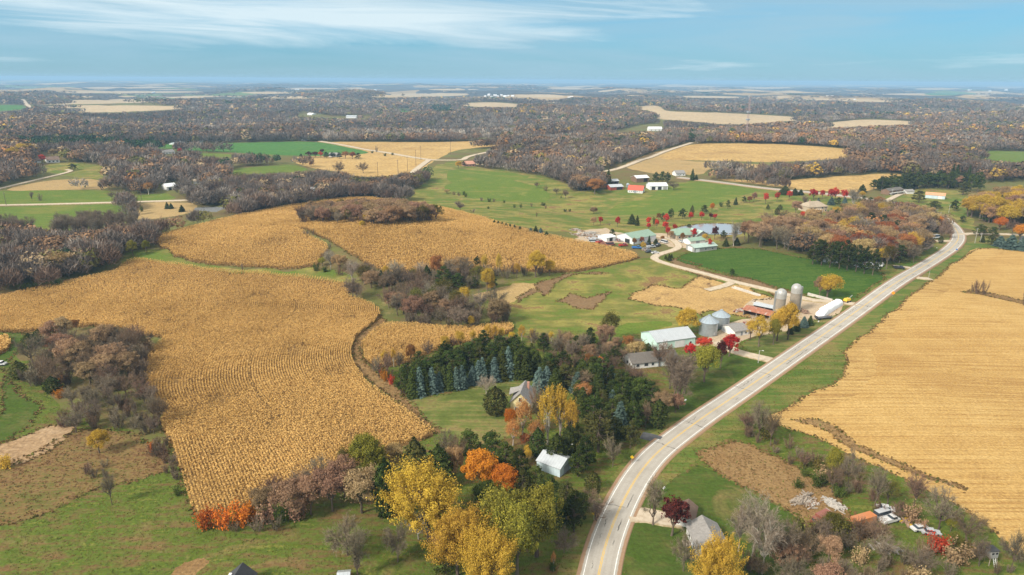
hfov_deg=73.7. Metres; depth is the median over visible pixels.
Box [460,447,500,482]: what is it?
orange maple
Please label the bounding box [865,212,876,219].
pine tree
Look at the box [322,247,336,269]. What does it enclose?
bare tree
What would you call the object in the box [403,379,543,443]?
lawn
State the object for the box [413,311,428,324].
bare shrub
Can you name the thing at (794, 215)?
oak tree
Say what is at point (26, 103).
lane
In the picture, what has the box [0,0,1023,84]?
sky
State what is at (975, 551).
bare shrub
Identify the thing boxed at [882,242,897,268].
olive tree
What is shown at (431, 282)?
bare tree
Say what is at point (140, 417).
bare shrub
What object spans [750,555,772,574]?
bare tree
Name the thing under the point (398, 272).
bare tree
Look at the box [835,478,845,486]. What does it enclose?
bare shrub
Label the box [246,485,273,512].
oak tree
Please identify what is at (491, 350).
pine tree
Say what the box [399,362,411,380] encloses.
pine tree
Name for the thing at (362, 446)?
yellow green tree
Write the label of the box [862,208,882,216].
bare tree
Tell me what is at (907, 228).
oak tree
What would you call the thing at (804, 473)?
green shrub
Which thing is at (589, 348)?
oak tree
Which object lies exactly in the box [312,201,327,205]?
oak tree
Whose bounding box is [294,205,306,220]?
bare tree
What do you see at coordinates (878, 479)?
bare tree
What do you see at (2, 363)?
pickup truck
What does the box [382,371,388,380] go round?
orange shrub
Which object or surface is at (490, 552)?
golden tree
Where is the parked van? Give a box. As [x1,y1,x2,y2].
[873,507,891,518]
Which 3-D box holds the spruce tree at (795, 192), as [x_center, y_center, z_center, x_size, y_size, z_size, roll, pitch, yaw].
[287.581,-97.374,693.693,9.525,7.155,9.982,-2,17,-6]
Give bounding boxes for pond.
[194,207,224,211]
[679,223,741,234]
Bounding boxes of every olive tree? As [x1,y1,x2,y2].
[335,443,349,459]
[342,209,351,218]
[356,264,371,284]
[408,285,421,297]
[415,204,429,221]
[433,204,444,218]
[433,276,454,291]
[448,288,463,301]
[469,265,484,279]
[599,309,623,339]
[811,520,824,535]
[821,511,836,532]
[823,508,845,532]
[881,478,902,503]
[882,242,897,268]
[948,530,963,547]
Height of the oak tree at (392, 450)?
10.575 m
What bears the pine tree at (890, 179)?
on the ground at (416, 87)
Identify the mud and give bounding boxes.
[517,272,607,301]
[558,292,609,309]
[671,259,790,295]
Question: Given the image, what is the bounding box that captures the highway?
[576,177,966,574]
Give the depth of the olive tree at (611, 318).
298.57 m
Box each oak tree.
[36,320,57,337]
[41,332,74,351]
[45,250,72,275]
[47,149,58,153]
[49,316,73,333]
[52,337,78,362]
[60,339,92,361]
[71,319,79,330]
[73,359,98,384]
[88,323,115,343]
[89,352,118,370]
[92,341,127,371]
[114,351,140,373]
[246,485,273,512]
[267,477,307,517]
[294,473,323,514]
[310,463,348,511]
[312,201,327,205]
[314,203,330,208]
[314,207,331,221]
[326,453,357,497]
[329,208,341,221]
[330,254,348,269]
[332,201,347,205]
[339,462,381,513]
[340,204,359,215]
[350,204,365,217]
[361,203,379,213]
[361,270,380,287]
[362,200,376,204]
[363,211,377,223]
[366,208,381,223]
[374,202,387,206]
[375,209,394,224]
[376,199,394,204]
[379,442,404,470]
[382,205,403,223]
[383,290,394,307]
[389,201,400,206]
[389,291,406,309]
[394,198,408,203]
[399,295,423,319]
[401,205,417,222]
[405,344,415,358]
[408,201,421,208]
[422,289,441,307]
[423,204,436,216]
[430,254,442,270]
[439,299,450,317]
[445,445,465,478]
[452,256,469,272]
[486,297,507,321]
[494,298,510,321]
[519,433,530,445]
[562,408,580,425]
[563,331,573,342]
[570,174,588,189]
[580,343,597,355]
[585,178,604,193]
[585,353,593,360]
[595,323,615,338]
[612,337,620,348]
[622,334,633,348]
[626,341,645,352]
[651,391,674,413]
[669,393,685,412]
[738,220,757,242]
[745,221,773,246]
[764,219,780,224]
[769,537,800,564]
[771,215,788,226]
[782,216,803,227]
[785,213,801,217]
[792,200,802,212]
[792,224,811,247]
[794,223,814,230]
[802,226,821,251]
[803,220,818,226]
[804,208,823,218]
[805,218,829,230]
[807,213,827,220]
[809,558,846,574]
[813,231,834,250]
[813,276,824,294]
[817,234,833,253]
[817,534,844,561]
[824,218,837,225]
[824,234,851,247]
[825,228,846,235]
[826,211,845,221]
[828,223,856,234]
[840,202,851,211]
[842,206,857,212]
[848,238,876,255]
[850,232,872,238]
[855,207,867,216]
[861,202,878,210]
[871,233,898,246]
[872,224,893,231]
[874,196,884,202]
[876,221,898,229]
[876,242,895,252]
[877,229,899,238]
[882,201,895,206]
[883,206,901,211]
[886,213,899,218]
[888,208,908,216]
[888,216,902,221]
[895,239,913,258]
[896,233,917,256]
[897,222,920,229]
[898,205,918,211]
[899,201,914,206]
[901,215,929,228]
[901,224,919,230]
[912,228,936,249]
[913,213,927,218]
[916,205,935,212]
[922,211,941,225]
[955,175,964,186]
[974,201,990,219]
[977,192,995,195]
[981,205,997,222]
[983,204,1002,217]
[990,186,1014,194]
[1005,194,1020,201]
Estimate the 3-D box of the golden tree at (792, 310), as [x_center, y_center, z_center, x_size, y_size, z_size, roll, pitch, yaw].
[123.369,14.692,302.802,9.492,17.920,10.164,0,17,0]
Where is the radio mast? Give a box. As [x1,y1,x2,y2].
[746,96,751,131]
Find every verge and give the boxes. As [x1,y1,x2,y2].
[557,227,949,574]
[646,237,993,496]
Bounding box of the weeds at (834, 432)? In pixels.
[795,418,963,489]
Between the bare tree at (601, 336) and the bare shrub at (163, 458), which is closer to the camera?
the bare shrub at (163, 458)
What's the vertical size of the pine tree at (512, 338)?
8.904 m
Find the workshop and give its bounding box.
[686,242,717,251]
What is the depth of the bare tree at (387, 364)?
258.55 m
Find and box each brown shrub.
[138,337,154,354]
[254,500,276,527]
[284,498,310,522]
[782,531,810,564]
[812,461,832,480]
[814,514,828,533]
[848,545,872,567]
[901,499,923,524]
[907,564,930,574]
[914,518,929,527]
[941,535,978,568]
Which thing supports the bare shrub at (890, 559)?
on the pasture at (132, 524)
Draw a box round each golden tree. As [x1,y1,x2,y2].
[5,147,19,152]
[13,143,27,149]
[86,429,110,452]
[366,453,464,542]
[381,266,389,273]
[391,349,395,366]
[418,499,495,574]
[440,336,449,344]
[449,517,519,574]
[454,330,464,345]
[459,284,471,296]
[468,315,474,325]
[468,329,475,341]
[481,266,494,291]
[482,253,487,267]
[483,324,492,336]
[486,282,495,288]
[492,324,498,340]
[495,253,501,275]
[498,328,504,336]
[513,263,520,273]
[517,325,525,340]
[524,449,531,459]
[525,250,546,276]
[537,383,558,444]
[545,260,555,275]
[550,383,572,443]
[562,395,580,444]
[675,307,700,326]
[687,524,749,574]
[745,318,759,339]
[748,316,771,346]
[768,308,789,340]
[779,301,801,339]
[818,273,843,296]
[848,215,860,222]
[874,247,884,262]
[878,202,885,209]
[907,231,924,255]
[960,196,976,216]
[970,194,989,218]
[980,203,995,221]
[984,195,1008,221]
[990,190,1001,195]
[996,204,1022,227]
[1003,192,1011,196]
[1009,190,1023,196]
[1010,198,1023,205]
[1013,203,1023,223]
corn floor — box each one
[0,260,432,514]
[157,198,635,275]
[362,326,512,367]
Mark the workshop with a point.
(701, 247)
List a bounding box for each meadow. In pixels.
[392,160,877,243]
[885,188,979,230]
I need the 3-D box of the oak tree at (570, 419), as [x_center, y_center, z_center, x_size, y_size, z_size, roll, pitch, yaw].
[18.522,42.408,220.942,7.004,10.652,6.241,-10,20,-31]
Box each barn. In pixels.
[161,183,175,190]
[346,115,356,117]
[606,184,623,190]
[611,179,618,183]
[627,185,644,192]
[631,175,649,182]
[646,182,667,189]
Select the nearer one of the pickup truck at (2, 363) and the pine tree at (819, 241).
the pickup truck at (2, 363)
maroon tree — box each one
[659,494,690,535]
[712,226,718,238]
[717,339,730,367]
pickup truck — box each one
[0,360,7,365]
[878,513,900,524]
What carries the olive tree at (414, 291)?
on the ground at (416, 87)
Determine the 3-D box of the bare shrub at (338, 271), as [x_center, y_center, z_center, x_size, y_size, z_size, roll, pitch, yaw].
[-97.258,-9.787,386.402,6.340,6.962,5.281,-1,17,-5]
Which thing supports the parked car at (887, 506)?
on the pasture at (132, 524)
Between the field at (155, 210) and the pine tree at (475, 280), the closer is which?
the pine tree at (475, 280)
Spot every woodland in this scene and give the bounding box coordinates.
[0,83,1023,101]
[0,89,1023,119]
[0,103,1023,149]
[0,126,1023,189]
[0,164,954,289]
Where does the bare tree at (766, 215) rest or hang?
on the meadow at (553, 216)
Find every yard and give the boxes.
[575,228,708,247]
[695,296,842,346]
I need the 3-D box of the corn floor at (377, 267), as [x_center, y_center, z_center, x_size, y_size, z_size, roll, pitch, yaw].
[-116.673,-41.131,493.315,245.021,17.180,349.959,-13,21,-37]
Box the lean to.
[597,234,615,241]
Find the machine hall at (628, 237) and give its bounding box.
[617,229,655,244]
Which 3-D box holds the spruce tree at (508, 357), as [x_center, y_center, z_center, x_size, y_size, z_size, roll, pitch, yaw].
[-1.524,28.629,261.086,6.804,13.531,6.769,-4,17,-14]
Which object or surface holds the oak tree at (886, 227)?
on the ground at (416, 87)
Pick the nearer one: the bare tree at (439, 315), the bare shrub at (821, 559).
the bare shrub at (821, 559)
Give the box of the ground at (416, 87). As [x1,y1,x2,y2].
[0,79,1023,456]
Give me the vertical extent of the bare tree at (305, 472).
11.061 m
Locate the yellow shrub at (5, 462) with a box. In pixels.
[0,453,11,469]
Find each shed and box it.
[337,569,350,574]
[536,449,571,476]
[641,326,695,349]
[683,236,705,243]
[742,305,773,318]
[753,302,772,309]
[925,192,945,198]
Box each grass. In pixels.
[0,212,1022,574]
[0,332,41,442]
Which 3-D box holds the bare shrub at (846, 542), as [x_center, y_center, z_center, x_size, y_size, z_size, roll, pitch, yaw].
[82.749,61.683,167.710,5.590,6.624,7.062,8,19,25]
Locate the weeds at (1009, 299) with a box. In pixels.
[963,290,1022,303]
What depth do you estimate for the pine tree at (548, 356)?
264.66 m
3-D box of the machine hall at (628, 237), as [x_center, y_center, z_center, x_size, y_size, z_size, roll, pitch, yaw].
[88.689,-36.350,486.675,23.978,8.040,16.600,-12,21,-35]
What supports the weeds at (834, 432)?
on the stubble field at (940, 394)
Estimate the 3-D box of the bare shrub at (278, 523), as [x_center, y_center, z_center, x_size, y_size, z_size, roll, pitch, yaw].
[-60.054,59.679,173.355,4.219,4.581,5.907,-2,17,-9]
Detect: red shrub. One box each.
[387,372,394,384]
[925,528,953,554]
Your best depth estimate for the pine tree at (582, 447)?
198.58 m
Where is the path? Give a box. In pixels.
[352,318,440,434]
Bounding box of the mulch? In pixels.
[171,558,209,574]
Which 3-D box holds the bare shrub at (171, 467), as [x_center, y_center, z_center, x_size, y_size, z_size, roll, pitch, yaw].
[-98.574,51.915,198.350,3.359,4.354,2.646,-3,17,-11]
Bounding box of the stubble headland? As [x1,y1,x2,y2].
[772,248,1006,424]
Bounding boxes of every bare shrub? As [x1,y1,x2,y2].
[16,369,27,381]
[23,362,44,387]
[27,357,39,372]
[31,372,46,384]
[53,417,68,427]
[56,406,70,421]
[57,368,73,384]
[59,357,76,372]
[62,366,73,380]
[67,396,82,413]
[69,401,87,416]
[78,382,100,398]
[82,460,91,473]
[84,412,98,428]
[87,469,97,478]
[88,371,109,391]
[99,458,108,467]
[101,468,107,477]
[106,402,119,420]
[108,408,127,429]
[112,371,124,390]
[112,393,131,406]
[113,392,131,408]
[121,404,130,416]
[124,413,139,429]
[126,359,139,377]
[129,367,151,387]
[131,407,146,421]
[134,415,152,434]
[135,356,149,376]
[136,341,148,363]
[138,334,150,345]
[141,411,161,427]
[147,443,162,456]
[152,435,160,445]
[155,443,168,457]
[160,454,169,463]
[161,465,168,472]
[162,437,168,443]
[167,451,176,463]
[168,460,177,472]
[169,469,181,479]
[226,518,240,531]
[246,515,264,530]
[266,513,281,531]
[298,215,307,222]
[334,265,343,274]
[348,214,355,223]
[358,212,368,224]
[404,311,416,322]
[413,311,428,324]
[416,210,424,222]
[423,314,431,324]
[445,318,453,326]
[456,271,468,281]
[465,273,476,288]
[467,310,482,324]
[470,305,480,318]
[471,302,484,317]
[499,264,511,278]
[501,311,510,321]
[507,262,520,274]
[520,264,527,275]
[534,266,544,274]
[570,353,578,366]
[596,338,608,350]
[625,364,634,375]
[737,548,756,571]
[744,423,753,437]
[744,548,761,563]
[755,434,762,442]
[782,432,795,449]
[782,552,803,572]
[787,450,795,463]
[794,446,804,458]
[800,521,816,542]
[811,447,826,463]
[816,551,829,564]
[822,529,839,537]
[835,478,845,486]
[839,525,858,549]
[843,564,864,574]
[844,480,854,493]
[849,473,865,488]
[854,484,864,493]
[857,523,871,537]
[857,562,877,574]
[859,538,870,552]
[867,488,879,499]
[871,497,887,510]
[875,552,889,572]
[885,553,896,563]
[895,543,920,565]
[900,568,908,574]
[915,532,939,559]
[943,558,959,574]
[961,536,979,558]
[969,543,983,558]
[974,279,982,293]
[982,280,990,294]
[992,560,1002,573]
[1006,564,1017,572]
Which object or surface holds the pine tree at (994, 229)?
on the ground at (416, 87)
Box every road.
[0,199,186,205]
[318,141,485,160]
[410,159,431,172]
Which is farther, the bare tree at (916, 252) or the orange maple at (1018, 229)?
the orange maple at (1018, 229)
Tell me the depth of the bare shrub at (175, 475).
194.55 m
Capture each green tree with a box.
[125,239,137,255]
[141,240,149,248]
[318,257,326,265]
[346,432,385,479]
[470,478,496,500]
[475,480,519,536]
[492,497,539,574]
[515,481,564,557]
[693,343,720,381]
[769,317,781,344]
[826,446,844,470]
[945,515,959,531]
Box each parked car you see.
[876,503,893,511]
[910,523,927,532]
[921,527,941,536]
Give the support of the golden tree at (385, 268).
on the ground at (416, 87)
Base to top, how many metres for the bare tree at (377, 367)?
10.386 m
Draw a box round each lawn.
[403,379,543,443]
[621,465,819,574]
[644,353,764,432]
[742,315,836,357]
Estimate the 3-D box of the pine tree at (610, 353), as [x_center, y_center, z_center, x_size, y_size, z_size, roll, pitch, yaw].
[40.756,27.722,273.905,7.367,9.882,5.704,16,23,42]
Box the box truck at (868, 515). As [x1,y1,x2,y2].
[846,511,876,530]
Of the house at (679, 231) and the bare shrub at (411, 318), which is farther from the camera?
the house at (679, 231)
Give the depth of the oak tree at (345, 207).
478.70 m
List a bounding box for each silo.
[773,288,786,314]
[789,283,802,311]
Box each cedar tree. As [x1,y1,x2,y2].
[6,360,28,379]
[19,333,34,347]
[31,329,46,345]
[41,376,62,393]
[370,457,401,518]
[397,436,432,474]
[423,265,431,282]
[423,443,455,486]
[482,385,508,416]
[527,427,547,456]
[546,433,569,455]
[560,428,578,455]
[584,470,601,492]
[645,343,651,350]
[646,398,670,429]
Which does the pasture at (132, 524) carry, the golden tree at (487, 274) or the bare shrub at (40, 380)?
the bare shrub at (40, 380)
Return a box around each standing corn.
[0,257,433,512]
[0,333,10,350]
[154,196,638,271]
[361,321,513,363]
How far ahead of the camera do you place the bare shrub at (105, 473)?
195.50 m
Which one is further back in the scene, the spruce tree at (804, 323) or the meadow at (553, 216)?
the meadow at (553, 216)
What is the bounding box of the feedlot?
[631,276,768,316]
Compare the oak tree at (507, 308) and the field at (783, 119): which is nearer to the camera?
the oak tree at (507, 308)
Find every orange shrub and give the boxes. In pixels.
[52,386,64,398]
[192,502,216,531]
[211,504,232,530]
[227,496,251,527]
[239,497,259,522]
[379,367,385,378]
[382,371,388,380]
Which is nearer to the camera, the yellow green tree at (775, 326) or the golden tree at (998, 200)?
the yellow green tree at (775, 326)
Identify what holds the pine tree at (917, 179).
on the meadow at (951, 196)
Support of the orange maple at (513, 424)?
on the pasture at (132, 524)
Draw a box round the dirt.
[0,424,73,465]
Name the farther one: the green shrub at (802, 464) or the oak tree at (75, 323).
the oak tree at (75, 323)
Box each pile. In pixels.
[569,228,583,231]
[569,232,593,236]
[582,231,599,233]
[584,237,601,240]
[733,308,742,311]
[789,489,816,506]
[800,308,811,313]
[803,497,821,509]
[810,508,831,521]
[820,495,847,513]
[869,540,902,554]
[899,514,915,527]
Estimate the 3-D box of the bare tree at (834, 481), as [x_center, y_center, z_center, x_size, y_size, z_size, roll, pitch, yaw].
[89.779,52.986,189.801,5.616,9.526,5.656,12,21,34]
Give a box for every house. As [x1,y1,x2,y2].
[44,156,59,162]
[162,149,174,153]
[228,562,257,574]
[462,161,475,165]
[509,380,535,413]
[623,349,677,368]
[647,127,662,130]
[668,228,693,239]
[672,170,685,175]
[682,515,725,554]
[690,228,707,238]
[798,200,827,211]
[881,187,904,194]
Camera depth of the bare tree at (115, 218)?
470.72 m
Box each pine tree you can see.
[68,163,78,168]
[393,368,407,393]
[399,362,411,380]
[405,365,426,382]
[408,360,426,374]
[410,351,424,365]
[420,357,433,372]
[428,354,442,367]
[429,353,443,370]
[433,363,441,377]
[433,553,454,574]
[434,266,454,282]
[435,348,444,361]
[438,340,451,355]
[439,350,454,368]
[452,272,464,289]
[452,348,467,365]
[452,354,468,370]
[458,428,484,456]
[463,341,474,356]
[463,346,476,368]
[467,337,482,349]
[468,277,479,287]
[469,354,480,365]
[471,344,488,363]
[473,346,487,361]
[474,255,480,265]
[478,330,490,347]
[482,429,501,456]
[484,342,497,356]
[489,334,507,351]
[493,441,515,465]
[494,341,507,356]
[494,458,505,483]
[506,342,518,356]
[507,334,520,345]
[509,469,534,494]
[510,448,530,476]
[512,348,530,363]
[514,343,529,359]
[526,464,546,494]
[529,348,541,359]
[536,332,550,351]
[537,475,560,503]
[543,352,557,370]
[544,361,553,373]
[552,495,566,528]
[553,351,572,371]
[554,481,575,519]
[559,363,574,387]
[562,421,585,442]
[562,490,586,531]
[568,450,587,476]
[572,335,580,346]
[572,380,584,391]
[572,389,580,401]
[574,364,583,377]
[575,435,596,469]
[575,492,589,513]
[576,409,617,452]
[578,394,603,414]
[585,333,598,348]
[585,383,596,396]
[586,327,594,342]
[587,356,597,363]
[591,373,605,385]
[594,353,613,371]
[594,362,603,371]
[594,383,607,394]
[598,389,609,405]
[601,416,627,445]
[602,369,613,387]
[602,398,617,417]
[602,428,620,446]
[605,366,614,376]
[606,379,618,394]
[606,382,635,400]
[607,346,621,364]
[610,398,626,411]
[613,393,628,402]
[614,370,628,384]
[617,371,631,390]
[619,377,630,386]
[622,420,640,447]
[624,400,645,429]
[629,376,650,402]
[630,376,647,394]
[638,403,657,423]
[639,398,652,404]
[640,381,659,403]
[651,171,659,181]
[659,171,665,181]
[665,172,670,180]
[668,208,673,217]
[678,208,687,218]
[700,205,708,211]
[806,241,820,263]
[814,239,823,261]
[814,240,828,264]
[824,241,838,266]
[827,241,842,264]
[833,242,849,268]
[841,240,851,257]
[841,243,855,269]
[850,244,864,271]
[858,246,872,273]
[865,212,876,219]
[867,249,881,274]
[869,179,878,189]
[874,177,888,188]
[880,214,889,221]
[884,176,897,187]
[892,176,903,186]
[893,245,907,262]
[911,190,925,202]
[913,171,925,189]
[921,172,934,187]
[926,201,942,207]
[931,171,946,187]
[942,171,957,188]
[948,199,960,208]
[956,181,972,194]
[968,174,976,189]
[972,172,985,191]
[972,224,989,234]
[978,212,988,221]
[986,235,997,244]
[988,226,998,235]
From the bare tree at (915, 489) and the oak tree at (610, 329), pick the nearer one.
the bare tree at (915, 489)
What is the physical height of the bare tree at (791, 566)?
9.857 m
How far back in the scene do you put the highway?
229.28 m
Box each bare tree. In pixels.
[11,332,47,362]
[20,215,35,227]
[30,346,51,358]
[30,352,59,381]
[34,361,68,379]
[46,218,63,232]
[46,342,54,352]
[54,217,67,233]
[56,326,75,336]
[56,353,68,372]
[57,411,87,432]
[59,213,71,232]
[59,385,80,402]
[66,217,81,230]
[70,356,87,373]
[73,348,96,378]
[74,216,89,229]
[75,332,89,340]
[77,336,101,356]
[79,387,87,395]
[80,386,102,409]
[80,398,103,417]
[81,389,102,403]
[83,212,93,229]
[92,360,121,377]
[94,373,119,389]
[95,217,102,230]
[95,334,130,347]
[96,217,116,227]
[99,384,115,404]
[100,472,115,504]
[101,328,125,342]
[101,395,119,408]
[104,361,116,374]
[106,214,116,223]
[109,325,131,338]
[109,371,140,395]
[113,215,120,222]
[114,211,123,225]
[115,328,142,346]
[115,341,135,370]
[116,323,146,347]
[120,176,133,182]
[123,377,156,401]
[124,213,136,224]
[127,201,140,210]
[128,209,137,219]
[131,342,148,360]
[138,395,161,413]
[140,329,152,341]
[142,384,158,397]
[144,417,158,433]
[145,395,171,425]
[258,470,281,506]
[289,464,312,479]
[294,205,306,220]
[296,209,305,217]
[303,453,332,475]
[304,205,318,221]
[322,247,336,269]
[322,510,370,556]
[331,160,344,171]
[332,211,343,221]
[339,524,370,574]
[341,276,361,296]
[343,258,359,277]
[351,282,365,296]
[355,160,368,172]
[369,356,384,373]
[370,265,383,275]
[377,275,388,292]
[377,284,394,307]
[380,519,409,562]
[381,269,394,286]
[382,350,392,374]
[387,260,404,271]
[387,275,397,290]
[388,294,404,315]
[389,263,407,285]
[389,291,413,313]
[394,350,404,371]
[399,269,415,281]
[404,510,426,539]
[408,266,424,283]
[408,293,425,316]
[413,272,434,292]
[414,261,430,271]
[418,302,437,316]
[420,341,433,358]
[422,279,435,294]
[427,268,441,281]
[431,306,447,320]
[432,428,454,449]
[434,284,449,298]
[435,298,457,319]
[443,258,455,268]
[445,263,457,274]
[446,305,468,325]
[447,432,467,464]
[448,335,459,345]
[449,294,467,311]
[451,304,468,324]
[454,293,481,308]
[456,257,473,271]
[461,268,470,276]
[472,289,488,312]
[477,374,496,393]
[483,286,510,301]
[487,308,501,325]
[527,327,539,346]
[529,379,547,423]
[538,332,551,342]
[549,333,564,355]
[550,525,580,552]
[556,357,570,366]
[561,189,569,198]
[563,339,578,357]
[568,368,594,382]
[577,333,591,351]
[582,488,600,509]
[586,498,612,520]
[597,331,608,343]
[601,341,616,355]
[601,356,619,369]
[602,433,622,466]
[609,347,625,366]
[628,365,646,377]
[633,336,646,351]
[639,399,652,425]
[639,475,668,524]
[650,341,674,366]
[660,351,679,388]
[662,353,686,394]
[666,359,696,408]
[670,527,699,570]
[678,352,697,393]
[686,352,696,368]
[724,499,752,550]
[731,221,741,245]
[736,411,754,427]
[737,486,781,555]
[744,510,788,573]
[750,399,772,436]
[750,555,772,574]
[755,224,769,247]
[759,209,783,220]
[759,220,779,238]
[764,409,784,445]
[764,518,802,564]
[769,224,787,248]
[773,552,813,574]
[778,210,790,215]
[779,227,796,248]
[779,230,797,250]
[794,544,815,569]
[796,524,826,553]
[797,451,812,463]
[812,515,833,532]
[822,223,840,229]
[826,465,846,491]
[836,557,857,574]
[838,445,867,485]
[844,208,860,216]
[846,189,861,203]
[850,516,871,541]
[852,218,865,225]
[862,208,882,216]
[863,198,876,203]
[865,225,880,234]
[865,515,893,542]
[866,464,892,505]
[869,530,907,560]
[879,569,897,574]
[890,500,908,509]
[890,503,906,516]
[904,247,916,260]
[904,471,933,507]
[904,546,945,574]
[908,244,923,262]
[917,482,965,529]
[954,510,991,539]
[971,535,992,565]
[996,529,1023,566]
[1004,219,1021,233]
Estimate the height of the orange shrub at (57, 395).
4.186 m
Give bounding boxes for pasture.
[0,240,1023,574]
[0,266,122,296]
[120,249,361,283]
[478,260,759,342]
[615,321,672,336]
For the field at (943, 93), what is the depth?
7509.39 m
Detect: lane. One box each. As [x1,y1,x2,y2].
[0,169,73,189]
[21,99,30,106]
[601,142,692,171]
[629,507,682,528]
[640,432,661,440]
[650,235,859,305]
[705,281,734,291]
[712,341,772,361]
[884,193,905,200]
[911,275,933,280]
[959,233,1023,235]
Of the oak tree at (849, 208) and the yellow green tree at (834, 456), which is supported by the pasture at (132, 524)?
the yellow green tree at (834, 456)
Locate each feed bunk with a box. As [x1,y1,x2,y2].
[732,286,760,295]
[808,293,832,300]
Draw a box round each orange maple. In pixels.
[142,182,153,194]
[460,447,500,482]
[488,463,518,489]
[504,406,516,429]
[504,419,522,445]
[512,396,532,434]
[526,416,546,448]
[550,551,556,570]
[575,381,591,393]
[993,216,1008,229]
[1012,224,1023,239]
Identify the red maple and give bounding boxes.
[38,154,45,162]
[663,213,669,220]
[684,342,696,358]
[691,228,696,235]
[696,337,713,346]
[723,333,740,356]
[764,193,768,203]
[809,189,818,199]
[827,189,835,196]
[833,187,839,196]
[841,189,848,196]
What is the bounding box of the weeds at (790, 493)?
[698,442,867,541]
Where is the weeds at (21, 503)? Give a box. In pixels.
[0,430,167,523]
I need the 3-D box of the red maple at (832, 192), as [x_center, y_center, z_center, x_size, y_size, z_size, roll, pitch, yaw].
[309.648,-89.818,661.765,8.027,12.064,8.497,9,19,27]
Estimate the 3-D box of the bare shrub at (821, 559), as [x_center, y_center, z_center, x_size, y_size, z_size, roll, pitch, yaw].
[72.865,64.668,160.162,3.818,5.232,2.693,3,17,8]
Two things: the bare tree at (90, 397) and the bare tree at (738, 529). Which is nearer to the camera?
the bare tree at (738, 529)
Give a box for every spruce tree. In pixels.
[178,205,185,211]
[405,369,418,399]
[415,367,427,398]
[423,371,430,396]
[428,367,438,394]
[436,371,443,393]
[440,365,447,391]
[444,363,455,391]
[452,367,460,391]
[458,365,469,390]
[461,344,469,367]
[467,366,477,385]
[474,360,484,385]
[480,357,488,382]
[486,356,490,375]
[487,357,502,382]
[497,347,504,362]
[498,352,510,381]
[505,346,515,381]
[510,351,520,380]
[519,352,533,380]
[531,351,541,373]
[531,367,545,393]
[539,357,549,373]
[543,366,551,389]
[548,367,564,393]
[558,362,569,386]
[568,372,583,393]
[575,387,588,417]
[580,361,587,372]
[584,362,595,386]
[591,388,601,418]
[592,368,605,393]
[605,390,614,407]
[606,170,611,184]
[608,401,630,437]
[627,214,635,224]
[628,389,636,406]
[634,215,639,225]
[690,169,694,180]
[722,238,729,246]
[732,238,740,245]
[776,186,789,194]
[786,325,793,334]
[793,188,798,195]
[793,323,800,331]
[800,316,809,327]
[808,316,813,325]
[827,197,835,205]
[857,184,866,192]
[901,170,914,189]
[954,165,960,174]
[967,165,971,176]
[991,236,1004,247]
[1000,234,1018,250]
[1016,237,1023,251]
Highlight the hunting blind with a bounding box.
[985,545,1000,565]
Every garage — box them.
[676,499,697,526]
[722,323,748,335]
[903,189,914,193]
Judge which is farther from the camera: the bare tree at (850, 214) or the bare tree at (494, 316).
the bare tree at (850, 214)
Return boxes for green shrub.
[17,280,40,289]
[47,278,62,285]
[172,484,181,495]
[273,508,286,523]
[312,263,319,270]
[548,557,558,571]
[758,427,775,439]
[788,511,815,543]
[792,474,804,488]
[800,454,810,466]
[800,466,808,476]
[809,466,828,488]
[812,455,827,472]
[827,470,840,485]
[828,511,854,538]
[830,483,847,499]
[950,537,975,553]
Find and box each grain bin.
[699,314,718,336]
[712,309,730,328]
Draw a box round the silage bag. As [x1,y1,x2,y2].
[815,299,842,315]
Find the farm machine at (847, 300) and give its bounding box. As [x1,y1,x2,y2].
[843,295,852,302]
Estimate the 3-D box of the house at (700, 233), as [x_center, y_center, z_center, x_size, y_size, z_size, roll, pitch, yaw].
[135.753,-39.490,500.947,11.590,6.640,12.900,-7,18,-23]
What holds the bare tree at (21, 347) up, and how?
on the pasture at (132, 524)
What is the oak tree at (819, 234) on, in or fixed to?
on the pasture at (132, 524)
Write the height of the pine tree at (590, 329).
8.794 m
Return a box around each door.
[564,464,569,473]
[675,340,684,347]
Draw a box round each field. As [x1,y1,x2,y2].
[0,105,25,110]
[0,190,114,203]
[0,204,126,230]
[7,179,108,190]
[43,163,107,178]
[46,100,152,104]
[48,105,173,107]
[71,91,198,93]
[71,100,100,103]
[80,107,175,111]
[82,87,180,88]
[131,202,196,219]
[136,193,175,200]
[151,89,186,89]
[161,142,367,155]
[166,96,202,97]
[182,96,246,96]
[202,153,231,156]
[230,165,306,173]
[242,91,296,93]
[279,96,319,97]
[285,88,339,88]
[295,141,494,176]
[372,93,468,96]
[429,88,478,89]
[444,180,549,202]
[447,170,527,182]
[464,102,517,106]
[473,283,540,302]
[515,94,563,97]
[548,88,606,89]
[598,89,620,91]
[608,183,753,214]
[626,147,759,174]
[640,105,796,123]
[659,143,852,161]
[664,85,707,86]
[678,248,883,299]
[684,96,741,97]
[693,90,722,91]
[719,174,901,191]
[744,87,789,88]
[771,248,1023,553]
[773,118,792,119]
[799,99,846,99]
[824,120,910,127]
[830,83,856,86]
[839,99,898,101]
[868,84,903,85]
[883,93,950,95]
[916,88,957,89]
[926,93,960,94]
[980,151,1023,162]
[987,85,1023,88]
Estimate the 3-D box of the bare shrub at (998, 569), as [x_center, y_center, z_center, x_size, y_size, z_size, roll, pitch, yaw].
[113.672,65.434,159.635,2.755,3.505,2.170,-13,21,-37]
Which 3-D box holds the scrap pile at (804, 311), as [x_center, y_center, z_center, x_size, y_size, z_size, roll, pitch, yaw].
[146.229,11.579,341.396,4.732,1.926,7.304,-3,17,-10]
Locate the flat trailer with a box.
[814,315,831,319]
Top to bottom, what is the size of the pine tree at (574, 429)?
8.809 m

